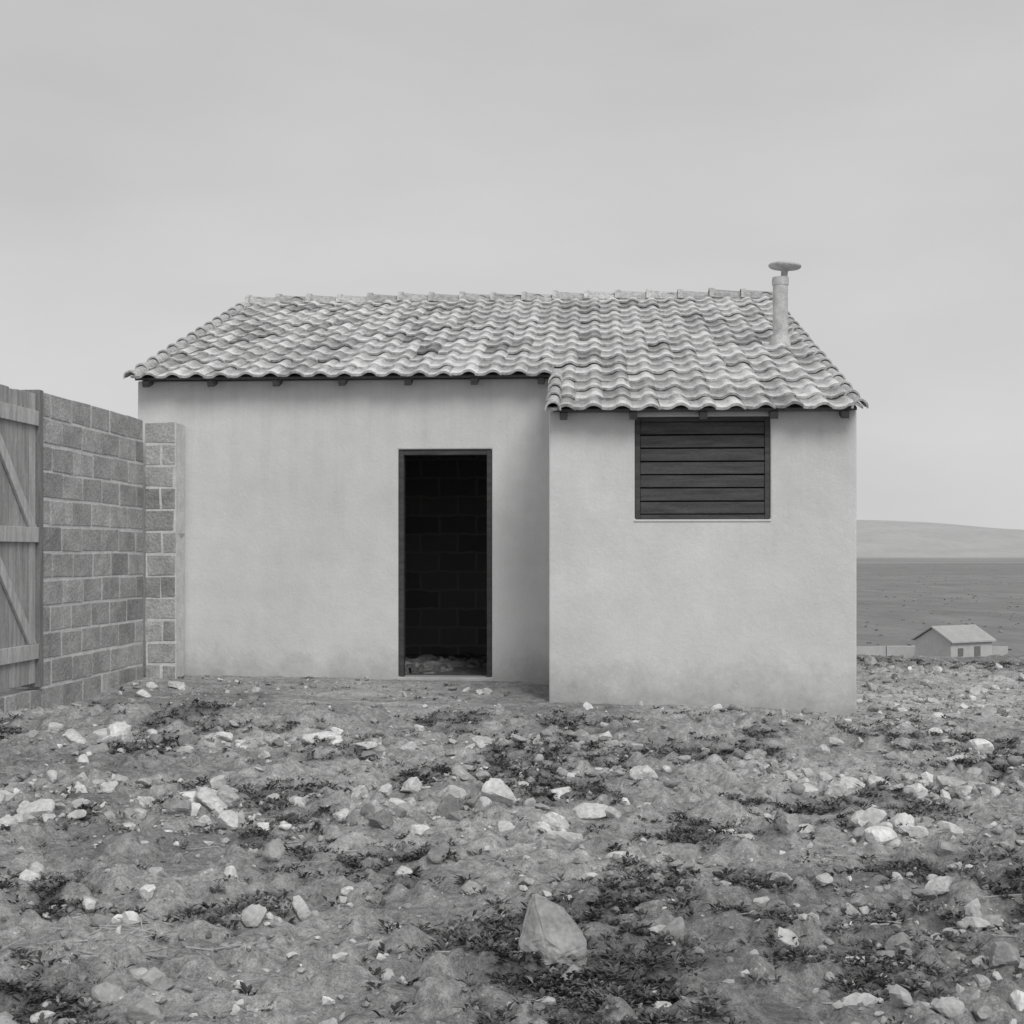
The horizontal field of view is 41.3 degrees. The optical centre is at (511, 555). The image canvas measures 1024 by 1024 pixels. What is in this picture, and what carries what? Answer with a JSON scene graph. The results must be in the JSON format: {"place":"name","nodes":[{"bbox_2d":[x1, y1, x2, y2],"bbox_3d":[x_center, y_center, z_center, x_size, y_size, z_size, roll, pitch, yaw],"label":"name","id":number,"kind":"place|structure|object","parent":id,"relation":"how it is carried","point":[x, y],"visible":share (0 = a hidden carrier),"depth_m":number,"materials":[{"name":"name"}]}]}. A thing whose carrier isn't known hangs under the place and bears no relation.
{"place":"outdoors","nodes":[
{"label":"outdoors","id":0,"kind":"place"},
{"bbox_2d":[0,557,1023,1023],"bbox_3d":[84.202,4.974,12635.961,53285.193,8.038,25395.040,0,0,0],"label":"ground","id":1,"kind":"structure","parent":0,"point":[438,995],"depth_m":5.41,"materials":[{"name":"soil"}]},
{"bbox_2d":[0,392,184,712],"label":"concrete block wall","id":2,"kind":"structure","parent":1,"relation":"on","point":[93,557],"depth_m":11.30,"materials":[{"name":"grey concrete"}]},
{"bbox_2d":[0,384,42,690],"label":"wooden gate","id":3,"kind":"structure","parent":2,"relation":"attached to","point":[21,538],"depth_m":9.69,"materials":[{"name":"grey wood"}]},
{"bbox_2d":[405,652,486,675],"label":"interior floor","id":4,"kind":"structure","parent":1,"relation":"on","point":[477,670],"depth_m":13.30,"materials":[{"name":"grey concrete"}]},
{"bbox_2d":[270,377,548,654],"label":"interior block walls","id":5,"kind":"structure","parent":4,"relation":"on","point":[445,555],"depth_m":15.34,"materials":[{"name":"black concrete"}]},
{"bbox_2d":[138,378,855,715],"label":"walls","id":6,"kind":"structure","parent":1,"relation":"on","point":[291,532],"depth_m":12.29,"materials":[{"name":"paint"}]},
{"bbox_2d":[399,450,491,676],"bbox_3d":[-0.604,0.079,12.399,0.849,2.090,0.100,0,0,3],"label":"door frame","id":7,"kind":"object","parent":6,"relation":"attached to","point":[404,453],"visible":1,"depth_m":12.37,"materials":[{"name":"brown wood"}]},
{"bbox_2d":[135,302,856,411],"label":"roof deck","id":8,"kind":"structure","parent":6,"relation":"on","point":[520,374],"depth_m":12.23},
{"bbox_2d":[123,288,868,409],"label":"ridge and verge tiles","id":9,"kind":"structure","parent":8,"relation":"on","point":[554,382],"depth_m":16.01,"materials":[{"name":"ceramic"}]},
{"bbox_2d":[130,292,862,410],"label":"roof tiles","id":10,"kind":"object","parent":8,"relation":"on","point":[559,344],"visible":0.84,"depth_m":13.18,"materials":[{"name":"ceramic"}]},
{"bbox_2d":[250,297,757,306],"bbox_3d":[-0.075,-3.011,16.244,6.240,0.095,0.200,0,0,3],"label":"ridge mortar","id":11,"kind":"object","parent":8,"relation":"on","point":[510,301],"visible":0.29,"depth_m":16.13,"materials":[{"name":"grey concrete"}]},
{"bbox_2d":[768,261,800,345],"bbox_3d":[2.649,-2.325,13.185,0.316,1.043,0.316,0,0,3],"label":"chimney pipe","id":12,"kind":"object","parent":8,"relation":"on","point":[780,284],"visible":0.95,"depth_m":13.12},
{"bbox_2d":[142,377,849,419],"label":"rafter tails","id":13,"kind":"object","parent":6,"relation":"on","point":[541,380],"visible":0.62,"depth_m":12.17,"materials":[{"name":"wood"}]},
{"bbox_2d":[635,417,769,518],"bbox_3d":[1.528,-0.706,10.924,1.074,0.818,0.060,0,0,3],"label":"window shutter","id":14,"kind":"object","parent":6,"relation":"attached to","point":[698,425],"depth_m":10.90,"materials":[{"name":"grey wood"}]},
{"bbox_2d":[640,422,763,514],"bbox_3d":[1.531,-0.706,10.962,1.054,0.798,0.013,0,0,3],"label":"shutter backing","id":15,"kind":"object","parent":14,"relation":"attached to","point":[700,474],"visible":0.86,"depth_m":10.96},
{"bbox_2d":[634,519,770,521],"bbox_3d":[1.527,-0.284,10.899,1.094,0.018,0.060,0,0,3],"label":"window sill","id":16,"kind":"structure","parent":6,"relation":"attached to","point":[722,520],"depth_m":10.87,"materials":[{"name":"grey concrete"}]},
{"bbox_2d":[1,717,1021,1003],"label":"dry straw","id":17,"kind":"object","parent":1,"relation":"on","point":[261,905],"visible":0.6,"depth_m":4.03,"materials":[{"name":"grey plant"}]},
{"bbox_2d":[0,655,1023,1023],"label":"rubble stones","id":18,"kind":"object","parent":1,"relation":"on","point":[556,825],"visible":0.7,"depth_m":5.77,"materials":[{"name":"stone"}]},
{"bbox_2d":[0,655,1023,1023],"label":"weeds","id":19,"kind":"object","parent":1,"relation":"on","point":[506,937],"visible":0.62,"depth_m":4.55,"materials":[{"name":"black plant"}]},
{"bbox_2d":[518,893,586,969],"bbox_3d":[0.115,1.074,3.882,0.197,0.214,0.136,0,0,0],"label":"pointed rock","id":20,"kind":"object","parent":1,"relation":"on","point":[551,931],"visible":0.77,"depth_m":3.84,"materials":[{"name":"stone"}]},
{"bbox_2d":[856,646,1007,657],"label":"distant low wall","id":21,"kind":"structure","parent":1,"relation":"on","point":[906,651],"depth_m":115.97,"materials":[{"name":"grey concrete"}]},
{"bbox_2d":[856,564,1023,649],"bbox_3d":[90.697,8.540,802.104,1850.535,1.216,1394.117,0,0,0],"label":"distant scrub","id":22,"kind":"object","parent":1,"relation":"on","point":[1000,630],"visible":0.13,"depth_m":249.86,"materials":[{"name":"plant"}]},
{"bbox_2d":[911,624,996,656],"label":"distant farmhouse","id":23,"kind":"object","parent":1,"relation":"on","point":[972,640],"visible":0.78,"depth_m":110.72,"materials":[{"name":"white paint"}]},
{"bbox_2d":[0,0,1023,529],"label":"sky","id":24,"kind":"structure","parent":0,"point":[165,164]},
{"bbox_2d":[856,520,1023,557],"bbox_3d":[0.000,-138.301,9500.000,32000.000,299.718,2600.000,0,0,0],"label":"hills","id":25,"kind":"structure","parent":0,"point":[885,538],"depth_m":9069.49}
]}

